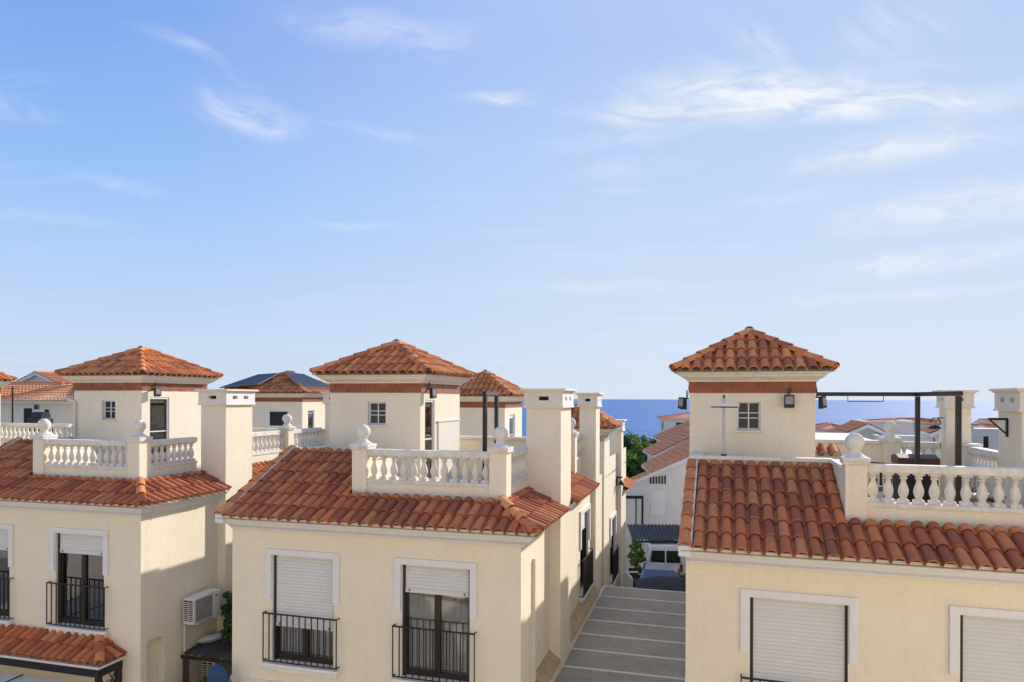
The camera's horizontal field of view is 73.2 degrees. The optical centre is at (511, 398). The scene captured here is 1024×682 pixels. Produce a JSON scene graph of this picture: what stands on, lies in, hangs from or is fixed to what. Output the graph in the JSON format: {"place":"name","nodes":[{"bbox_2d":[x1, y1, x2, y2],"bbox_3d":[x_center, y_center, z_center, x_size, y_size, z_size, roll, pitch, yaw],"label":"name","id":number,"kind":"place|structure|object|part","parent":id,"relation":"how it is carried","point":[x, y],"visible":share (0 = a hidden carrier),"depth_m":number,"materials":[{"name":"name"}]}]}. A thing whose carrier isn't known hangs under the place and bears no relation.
{"place":"outdoors","nodes":[
{"label":"outdoors","id":0,"kind":"place"},
{"bbox_2d":[7,386,17,422],"bbox_3d":[-23.201,0.369,32.000,0.500,1.900,0.070,0,0,0],"label":"mast","id":1,"kind":"object","parent":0,"point":[12,388],"visible":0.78,"depth_m":31.97,"materials":[{"name":"black metal"}]},
{"bbox_2d":[0,0,1023,400],"label":"sky","id":2,"kind":"structure","parent":0,"point":[586,196],"materials":[{"name":"blue"}]},
{"bbox_2d":[522,399,997,444],"bbox_3d":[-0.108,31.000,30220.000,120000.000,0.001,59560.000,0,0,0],"label":"sea","id":3,"kind":"structure","parent":0,"point":[640,416],"depth_m":1840.41,"materials":[{"name":"liquid"}]},
{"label":"paved street","id":4,"kind":"structure","parent":0,"visible":0},
{"bbox_2d":[0,372,17,423],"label":"terraced house","id":5,"kind":"structure","parent":4,"relation":"on","point":[5,379],"depth_m":23.95,"materials":[{"name":"orange"}]},
{"bbox_2d":[0,624,126,681],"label":"tiled porch","id":6,"kind":"object","parent":4,"relation":"on","point":[97,657],"visible":1,"depth_m":14.84,"materials":[{"name":"tile"}]},
{"bbox_2d":[0,673,61,681],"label":"fabric canopy","id":7,"kind":"object","parent":6,"relation":"attached to","point":[4,677],"visible":1,"depth_m":14.70,"materials":[{"name":"white fabric"}]},
{"bbox_2d":[197,676,207,681],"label":"broadleaf tree","id":8,"kind":"object","parent":4,"relation":"on","point":[204,679],"visible":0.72,"depth_m":15.50,"materials":[{"name":"green plant"}]},
{"bbox_2d":[181,631,231,681],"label":"corrugated roof","id":9,"kind":"structure","parent":4,"relation":"on","point":[218,649],"depth_m":16.03,"materials":[{"name":"black paint"}]},
{"bbox_2d":[196,632,221,643],"bbox_3d":[-7.255,5.790,16.665,0.297,0.170,0.780,0,0,38],"label":"plastic sack","id":10,"kind":"object","parent":9,"relation":"on","point":[213,637],"visible":0.88,"depth_m":16.54,"materials":[{"name":"grey plastic"}]},
{"bbox_2d":[220,591,231,622],"bbox_3d":[-6.694,6.573,17.023,0.880,3.807,1.018,0,0,0],"label":"broadleaf tree","id":11,"kind":"object","parent":4,"relation":"on","point":[226,609],"visible":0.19,"depth_m":16.72,"materials":[{"name":"green plant"}]},
{"bbox_2d":[220,612,231,641],"bbox_3d":[-6.476,6.757,16.241,0.765,3.440,0.763,0,0,0],"label":"broadleaf tree","id":12,"kind":"object","parent":4,"relation":"on","point":[226,632],"visible":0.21,"depth_m":16.11,"materials":[{"name":"green plant"}]},
{"bbox_2d":[554,585,685,681],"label":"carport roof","id":13,"kind":"structure","parent":4,"relation":"on","point":[627,634],"depth_m":15.97,"materials":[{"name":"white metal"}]},
{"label":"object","id":14,"kind":"structure","parent":0,"visible":0},
{"bbox_2d":[623,571,632,587],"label":"gate pillar","id":15,"kind":"structure","parent":14,"relation":"on","point":[627,580],"depth_m":24.02,"materials":[{"name":"white paint"}]},
{"bbox_2d":[629,568,637,587],"bbox_3d":[5.381,8.352,30.525,0.420,1.700,0.070,0,0,0],"label":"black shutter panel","id":16,"kind":"object","parent":14,"relation":"on","point":[633,572],"visible":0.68,"depth_m":30.50,"materials":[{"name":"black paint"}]},
{"bbox_2d":[626,539,646,569],"bbox_3d":[5.869,7.977,32.571,0.843,2.735,0.807,0,0,-35],"label":"broadleaf tree","id":17,"kind":"object","parent":14,"relation":"on","point":[635,560],"visible":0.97,"depth_m":32.48,"materials":[{"name":"green plant"}]},
{"bbox_2d":[627,524,679,542],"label":"corrugated roof","id":18,"kind":"structure","parent":14,"relation":"on","point":[642,532],"depth_m":34.73,"materials":[{"name":"metal"}]},
{"bbox_2d":[639,562,679,578],"bbox_3d":[6.471,8.131,30.195,1.780,1.476,4.311,0,0,14],"label":"parked car","id":19,"kind":"object","parent":14,"relation":"on","point":[651,569],"visible":0.16,"depth_m":29.91,"materials":[{"name":"blue paint"}]},
{"bbox_2d":[634,576,685,591],"bbox_3d":[5.935,8.065,26.468,2.300,2.032,1.900,0,0,4],"label":"shade canopy","id":20,"kind":"object","parent":14,"relation":"on","point":[668,583],"visible":0.45,"depth_m":26.70,"materials":[{"name":"grey"}]},
{"bbox_2d":[638,539,683,576],"bbox_3d":[7.405,8.004,35.051,1.980,2.036,4.300,0,0,4],"label":"parked van","id":21,"kind":"object","parent":14,"relation":"on","point":[662,552],"visible":0.26,"depth_m":33.01,"materials":[{"name":"white paint"}]},
{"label":"rear window","id":22,"kind":"part","parent":21,"relation":"part of","materials":[{"name":"black glass"}]},
{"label":"rear window","id":23,"kind":"part","parent":21,"relation":"part of","materials":[{"name":"black glass"}]},
{"bbox_3d":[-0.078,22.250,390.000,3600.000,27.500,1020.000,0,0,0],"label":"ground","id":24,"kind":"structure","parent":0,"visible":0},
{"bbox_2d":[0,423,72,445],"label":"balustrade","id":25,"kind":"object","parent":24,"relation":"on","point":[22,434],"depth_m":26.09,"materials":[{"name":"beige paint"}]},
{"bbox_2d":[27,405,52,433],"bbox_3d":[-19.577,0.902,28.594,0.700,1.300,0.600,0,0,15],"label":"covered barbecue","id":26,"kind":"object","parent":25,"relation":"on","point":[35,417],"visible":0.54,"depth_m":28.41,"materials":[{"name":"grey fabric"}]},
{"bbox_2d":[1,382,72,400],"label":"distant house","id":27,"kind":"structure","parent":24,"relation":"on","point":[22,387],"depth_m":38.70,"materials":[{"name":"orange tile"}]},
{"bbox_2d":[1,384,73,435],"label":"distant house","id":28,"kind":"structure","parent":24,"relation":"on","point":[60,412],"depth_m":33.52,"materials":[{"name":"beige paint"}]},
{"bbox_2d":[22,407,33,428],"bbox_3d":[-23.511,0.943,33.469,0.670,1.070,0.060,0,0,16],"label":"window","id":29,"kind":"structure","parent":28,"relation":"in","point":[27,411],"depth_m":33.50,"materials":[{"name":"grey glass"}]},
{"bbox_2d":[43,408,50,414],"bbox_3d":[-22.383,0.972,33.155,0.420,1.020,0.060,0,0,16],"label":"window","id":30,"kind":"structure","parent":28,"relation":"in","point":[48,410],"depth_m":33.13,"materials":[{"name":"grey"}]},
{"bbox_2d":[16,371,73,384],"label":"distant house","id":31,"kind":"structure","parent":24,"relation":"on","point":[43,376],"depth_m":57.45,"materials":[{"name":"orange paint"}]},
{"bbox_2d":[0,346,329,681],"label":"terraced house","id":32,"kind":"structure","parent":24,"relation":"on","point":[114,531],"depth_m":15.92,"materials":[{"name":"beige paint"}]},
{"bbox_2d":[0,523,14,626],"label":"window","id":33,"kind":"structure","parent":32,"relation":"in","point":[6,530],"depth_m":15.92,"materials":[{"name":"grey"}]},
{"bbox_2d":[45,527,109,637],"bbox_3d":[-9.589,4.056,15.310,1.660,2.340,0.310,0,0,15],"label":"window","id":34,"kind":"structure","parent":32,"relation":"in","point":[79,558],"depth_m":15.37,"materials":[{"name":"grey"}]},
{"bbox_2d":[99,400,116,420],"bbox_3d":[-11.279,0.333,19.319,0.560,0.585,0.175,0,0,15],"label":"window","id":35,"kind":"structure","parent":32,"relation":"in","point":[107,406],"depth_m":19.37,"materials":[{"name":"grey wood"}]},
{"bbox_2d":[153,383,161,396],"bbox_3d":[-9.981,-0.290,19.336,0.190,0.471,0.180,0,0,25],"label":"floodlight","id":36,"kind":"object","parent":32,"relation":"attached to","point":[157,392],"visible":1,"depth_m":19.29,"materials":[{"name":"black paint"}]},
{"bbox_2d":[149,397,168,462],"bbox_3d":[-10.122,1.015,19.623,0.140,2.100,0.760,0,0,15],"label":"door","id":37,"kind":"structure","parent":32,"relation":"in","point":[158,406],"depth_m":19.65,"materials":[{"name":"white paint"}]},
{"bbox_2d":[183,588,219,651],"bbox_3d":[-7.380,5.249,16.351,0.381,1.250,0.912,0,0,15],"label":"outdoor unit","id":38,"kind":"object","parent":32,"relation":"attached to","point":[201,606],"visible":1,"depth_m":16.09,"materials":[{"name":"white plastic"}]},
{"bbox_2d":[201,656,231,680],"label":"outdoor unit","id":39,"kind":"object","parent":32,"relation":"attached to","point":[206,667],"visible":0.33,"depth_m":16.45,"materials":[{"name":"white plastic"}]},
{"bbox_2d":[224,370,329,428],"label":"distant house","id":40,"kind":"structure","parent":24,"relation":"on","point":[278,397],"depth_m":34.65,"materials":[{"name":"white paint"}]},
{"bbox_2d":[220,374,262,387],"bbox_3d":[-13.925,-0.922,35.800,0.649,0.798,2.274,0,0,44],"label":"solar panel","id":41,"kind":"object","parent":40,"relation":"attached to","point":[238,382],"visible":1,"depth_m":35.67,"materials":[{"name":"blue"}]},
{"bbox_2d":[232,373,271,386],"bbox_3d":[-13.446,-0.962,35.739,0.724,0.762,1.986,0,0,26],"label":"solar panel","id":42,"kind":"object","parent":40,"relation":"on","point":[249,381],"visible":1,"depth_m":35.46,"materials":[{"name":"blue"}]},
{"bbox_2d":[246,373,279,385],"bbox_3d":[-12.867,-1.002,35.581,0.746,0.725,1.816,0,0,15],"label":"solar panel","id":43,"kind":"object","parent":40,"relation":"on","point":[261,380],"visible":1,"depth_m":35.32,"materials":[{"name":"blue"}]},
{"bbox_2d":[265,410,287,427],"bbox_3d":[-11.822,1.019,34.530,1.280,0.880,0.050,0,0,15],"label":"window","id":44,"kind":"structure","parent":40,"relation":"in","point":[271,418],"depth_m":34.58,"materials":[{"name":"grey glass"}]},
{"bbox_2d":[285,373,314,389],"bbox_3d":[-10.952,-0.876,35.038,1.952,0.924,1.164,0,0,27],"label":"solar panel","id":45,"kind":"object","parent":40,"relation":"on","point":[296,380],"visible":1,"depth_m":35.14,"materials":[{"name":"blue"}]},
{"bbox_2d":[292,373,326,389],"bbox_3d":[-10.672,-0.875,36.060,1.674,0.924,1.184,0,0,15],"label":"solar panel","id":46,"kind":"object","parent":40,"relation":"on","point":[309,382],"visible":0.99,"depth_m":36.04,"materials":[{"name":"blue"}]},
{"bbox_2d":[308,410,313,427],"bbox_3d":[-10.275,1.224,34.963,0.140,1.280,0.600,0,0,15],"label":"door","id":47,"kind":"structure","parent":40,"relation":"in","point":[310,412],"depth_m":35.01,"materials":[{"name":"grey"}]},
{"bbox_2d":[298,373,329,389],"bbox_3d":[-10.393,-0.874,37.083,1.952,0.924,1.164,0,0,3],"label":"solar panel","id":48,"kind":"object","parent":40,"relation":"on","point":[320,383],"visible":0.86,"depth_m":36.84,"materials":[{"name":"blue"}]},
{"bbox_2d":[214,339,603,681],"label":"terraced house","id":49,"kind":"structure","parent":24,"relation":"on","point":[388,534],"depth_m":13.26,"materials":[{"name":"beige paint"}]},
{"bbox_2d":[207,664,227,681],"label":"satellite dish","id":50,"kind":"object","parent":49,"relation":"attached to","point":[217,673],"visible":1,"depth_m":13.16,"materials":[{"name":"blue paint"}]},
{"bbox_2d":[261,548,340,678],"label":"window","id":51,"kind":"structure","parent":49,"relation":"in","point":[303,587],"depth_m":13.23,"materials":[{"name":"grey"}]},
{"bbox_2d":[367,401,387,426],"bbox_3d":[-3.143,0.362,16.098,0.560,0.585,0.175,0,0,16],"label":"window","id":52,"kind":"structure","parent":49,"relation":"in","point":[376,411],"depth_m":16.15,"materials":[{"name":"grey"}]},
{"bbox_2d":[425,400,433,478],"bbox_3d":[-2.031,1.063,16.325,0.140,2.060,0.590,0,0,16],"label":"door","id":53,"kind":"structure","parent":49,"relation":"in","point":[429,404],"depth_m":16.43,"materials":[{"name":"white paint"}]},
{"bbox_2d":[427,382,436,398],"bbox_3d":[-1.880,-0.232,16.093,0.190,0.471,0.180,0,0,26],"label":"floodlight","id":54,"kind":"object","parent":49,"relation":"attached to","point":[433,393],"visible":0.93,"depth_m":16.04,"materials":[{"name":"black paint"}]},
{"bbox_2d":[390,557,476,681],"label":"window","id":55,"kind":"structure","parent":49,"relation":"in","point":[436,600],"depth_m":12.56,"materials":[{"name":"grey"}]},
{"bbox_2d":[482,391,498,479],"bbox_3d":[-0.439,0.958,14.349,0.088,2.202,1.921,0,0,6],"label":"pergola frame","id":56,"kind":"object","parent":49,"relation":"on","point":[496,414],"visible":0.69,"depth_m":13.42,"materials":[{"name":"black paint"}]},
{"bbox_2d":[579,503,593,603],"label":"window","id":57,"kind":"structure","parent":49,"relation":"in","point":[586,559],"depth_m":18.47,"materials":[{"name":"grey glass"}]},
{"bbox_2d":[460,370,635,586],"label":"terraced house","id":58,"kind":"structure","parent":24,"relation":"on","point":[612,457],"depth_m":24.71,"materials":[{"name":"beige paint"}]},
{"bbox_2d":[509,414,514,436],"bbox_3d":[-0.076,1.540,25.993,0.140,1.920,0.800,0,0,16],"label":"door","id":59,"kind":"structure","parent":58,"relation":"in","point":[511,416],"depth_m":26.08,"materials":[{"name":"white paint"}]},
{"bbox_2d":[609,511,618,585],"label":"window","id":60,"kind":"structure","parent":58,"relation":"in","point":[614,554],"depth_m":23.80,"materials":[{"name":"grey"}]},
{"bbox_2d":[616,476,624,485],"bbox_3d":[3.813,2.903,24.184,0.300,0.320,0.240,0,0,16],"label":"wall lamp","id":61,"kind":"object","parent":58,"relation":"attached to","point":[621,483],"visible":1,"depth_m":24.16,"materials":[{"name":"black metal"}]},
{"bbox_2d":[610,430,645,459],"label":"broadleaf tree","id":62,"kind":"object","parent":24,"relation":"on","point":[627,443],"visible":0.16,"depth_m":97.03,"materials":[{"name":"green plant"}]},
{"bbox_2d":[626,496,643,540],"bbox_3d":[6.524,7.503,37.800,1.300,4.380,0.400,0,0,0],"label":"square frame","id":63,"kind":"object","parent":24,"relation":"on","point":[642,503],"visible":0.45,"depth_m":37.60,"materials":[{"name":"black paint"}]},
{"bbox_2d":[626,451,645,477],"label":"broadleaf tree","id":64,"kind":"object","parent":24,"relation":"on","point":[633,466],"visible":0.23,"depth_m":59.95,"materials":[{"name":"green plant"}]},
{"bbox_2d":[626,435,651,469],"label":"broadleaf tree","id":65,"kind":"object","parent":24,"relation":"on","point":[638,450],"visible":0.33,"depth_m":85.56,"materials":[{"name":"green plant"}]},
{"bbox_2d":[637,451,646,472],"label":"broadleaf tree","id":66,"kind":"object","parent":24,"relation":"on","point":[644,455],"visible":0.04,"depth_m":65.82,"materials":[{"name":"green plant"}]},
{"bbox_2d":[646,438,656,445],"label":"broadleaf tree","id":67,"kind":"object","parent":24,"relation":"on","point":[652,441],"visible":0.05,"depth_m":89.45,"materials":[{"name":"green plant"}]},
{"bbox_2d":[626,453,688,573],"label":"distant house","id":68,"kind":"structure","parent":24,"relation":"on","point":[660,489],"depth_m":38.38,"materials":[{"name":"white paint"}]},
{"bbox_2d":[651,491,665,514],"bbox_3d":[8.146,5.828,38.379,0.800,1.300,0.030,0,0,3],"label":"blind window","id":69,"kind":"structure","parent":68,"relation":"in","point":[658,498],"depth_m":38.37,"materials":[{"name":"white paint"}]},
{"bbox_2d":[641,439,688,470],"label":"distant house","id":70,"kind":"structure","parent":24,"relation":"on","point":[678,450],"depth_m":48.01,"materials":[{"name":"orange tile"}]},
{"bbox_2d":[642,428,689,463],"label":"distant house","id":71,"kind":"structure","parent":24,"relation":"on","point":[661,446],"depth_m":55.11,"materials":[{"name":"orange tile"}]},
{"bbox_2d":[652,419,689,441],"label":"distant house","id":72,"kind":"structure","parent":24,"relation":"on","point":[658,437],"depth_m":63.79,"materials":[{"name":"tile"}]},
{"bbox_2d":[657,413,689,432],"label":"distant house","id":73,"kind":"structure","parent":24,"relation":"on","point":[666,423],"depth_m":73.96,"materials":[{"name":"white paint"}]},
{"bbox_2d":[815,422,839,432],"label":"distant house","id":74,"kind":"structure","parent":24,"relation":"on","point":[818,429],"depth_m":55.33,"materials":[{"name":"tile"}]},
{"bbox_2d":[669,326,1023,681],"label":"terraced house","id":75,"kind":"structure","parent":24,"relation":"on","point":[803,564],"depth_m":10.57,"materials":[{"name":"beige paint"}]},
{"bbox_2d":[678,386,688,409],"bbox_3d":[3.506,-0.013,14.023,0.190,0.471,0.180,0,0,-23],"label":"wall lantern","id":76,"kind":"object","parent":75,"relation":"attached to","point":[682,402],"visible":0.9,"depth_m":13.97,"materials":[{"name":"black paint"}]},
{"bbox_2d":[710,395,738,455],"bbox_3d":[3.918,0.494,12.706,0.520,1.120,0.122,0,0,17],"label":"roof heater lamp","id":77,"kind":"object","parent":75,"relation":"on","point":[723,405],"visible":1,"depth_m":12.69,"materials":[{"name":"silver metal"}]},
{"bbox_2d":[734,401,762,432],"bbox_3d":[4.637,0.354,13.502,0.540,0.615,0.175,0,0,17],"label":"window","id":78,"kind":"structure","parent":75,"relation":"in","point":[748,412],"depth_m":13.54,"materials":[{"name":"grey wood"}]},
{"bbox_2d":[784,385,794,407],"bbox_3d":[5.290,-0.057,13.155,0.180,0.471,0.190,0,0,17],"label":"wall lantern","id":79,"kind":"object","parent":75,"relation":"attached to","point":[789,401],"visible":1,"depth_m":13.08,"materials":[{"name":"black paint"}]},
{"bbox_2d":[740,588,858,681],"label":"window","id":80,"kind":"structure","parent":75,"relation":"in","point":[786,636],"depth_m":10.46,"materials":[{"name":"grey plastic"}]},
{"bbox_2d":[815,385,826,408],"bbox_3d":[5.933,-0.035,13.266,0.180,0.471,0.190,0,0,-43],"label":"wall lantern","id":81,"kind":"object","parent":75,"relation":"attached to","point":[822,402],"visible":0.81,"depth_m":13.19,"materials":[{"name":"black paint"}]},
{"bbox_2d":[815,443,841,458],"bbox_3d":[6.731,1.525,14.855,0.680,1.116,0.486,0,0,17],"label":"tiled coping","id":82,"kind":"object","parent":75,"relation":"on","point":[831,450],"visible":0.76,"depth_m":14.78,"materials":[{"name":"orange tile"}]},
{"bbox_2d":[867,462,893,497],"bbox_3d":[6.585,1.623,12.432,0.445,0.921,0.440,0,0,-44],"label":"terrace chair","id":83,"kind":"object","parent":75,"relation":"on","point":[880,488],"visible":0.11,"depth_m":12.56,"materials":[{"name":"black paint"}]},
{"bbox_2d":[816,391,962,503],"bbox_3d":[6.943,0.983,12.226,1.283,2.202,2.673,0,0,-28],"label":"pergola frame","id":84,"kind":"object","parent":75,"relation":"on","point":[958,395],"visible":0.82,"depth_m":11.94,"materials":[{"name":"black paint"}]},
{"bbox_2d":[847,396,883,401],"bbox_3d":[6.593,-0.001,12.848,0.612,0.123,0.016,0,0,17],"label":"hanging bar","id":85,"kind":"object","parent":84,"relation":"hanging from","point":[865,401],"visible":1,"depth_m":12.84,"materials":[{"name":"black paint"}]},
{"bbox_2d":[891,454,939,502],"bbox_3d":[7.683,1.507,13.136,0.700,0.900,0.635,0,0,17],"label":"covered box","id":86,"kind":"object","parent":75,"relation":"on","point":[929,459],"visible":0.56,"depth_m":12.89,"materials":[{"name":"brown"}]},
{"bbox_2d":[928,417,943,428],"bbox_3d":[9.404,0.545,15.324,0.258,0.255,0.258,0,0,-27],"label":"chimney lamp","id":87,"kind":"object","parent":75,"relation":"attached to","point":[935,426],"visible":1,"depth_m":15.28,"materials":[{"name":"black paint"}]},
{"bbox_2d":[949,605,1023,681],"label":"window","id":88,"kind":"structure","parent":75,"relation":"in","point":[986,644],"depth_m":9.73,"materials":[{"name":"grey plastic"}]},
{"bbox_2d":[969,476,1006,502],"bbox_3d":[7.944,1.628,11.590,0.440,0.921,0.445,0,0,-6],"label":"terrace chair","id":89,"kind":"object","parent":75,"relation":"on","point":[974,487],"visible":0.12,"depth_m":11.78,"materials":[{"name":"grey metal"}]},
{"bbox_2d":[988,418,1008,436],"bbox_3d":[8.557,0.505,12.131,0.300,0.330,0.060,0,0,17],"label":"wall bracket","id":90,"kind":"object","parent":75,"relation":"attached to","point":[1006,432],"depth_m":12.10,"materials":[{"name":"black metal"}]},
{"bbox_2d":[823,420,885,438],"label":"distant house","id":91,"kind":"structure","parent":24,"relation":"on","point":[864,429],"depth_m":44.32,"materials":[{"name":"tile"}]},
{"bbox_2d":[815,433,920,453],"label":"terraced house","id":92,"kind":"structure","parent":24,"relation":"on","point":[831,435],"depth_m":28.99,"materials":[{"name":"beige paint"}]},
{"bbox_2d":[855,419,913,434],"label":"distant house","id":93,"kind":"structure","parent":24,"relation":"on","point":[904,427],"depth_m":49.35,"materials":[{"name":"white paint"}]},
{"bbox_2d":[869,433,933,453],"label":"distant house","id":94,"kind":"structure","parent":24,"relation":"on","point":[910,438],"depth_m":41.48,"materials":[{"name":"white paint"}]},
{"bbox_2d":[850,417,980,442],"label":"distant house","id":95,"kind":"structure","parent":24,"relation":"on","point":[924,422],"depth_m":59.95,"materials":[{"name":"orange paint"}]},
{"bbox_2d":[920,422,938,456],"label":"distant house","id":96,"kind":"structure","parent":24,"relation":"on","point":[933,433],"depth_m":41.00,"materials":[{"name":"white paint"}]},
{"bbox_2d":[973,418,997,427],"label":"distant house","id":97,"kind":"structure","parent":24,"relation":"on","point":[984,420],"depth_m":81.65,"materials":[{"name":"tile"}]},
{"bbox_2d":[974,428,997,449],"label":"distant house","id":98,"kind":"structure","parent":24,"relation":"on","point":[987,438],"depth_m":59.27,"materials":[{"name":"white paint"}]},
{"bbox_2d":[982,435,988,448],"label":"window","id":99,"kind":"structure","parent":98,"relation":"in","point":[985,439],"depth_m":59.29,"materials":[{"name":"grey glass"}]},
{"bbox_2d":[975,423,996,427],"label":"distant house","id":100,"kind":"structure","parent":24,"relation":"on","point":[987,425],"depth_m":76.88,"materials":[{"name":"tile"}]}
]}

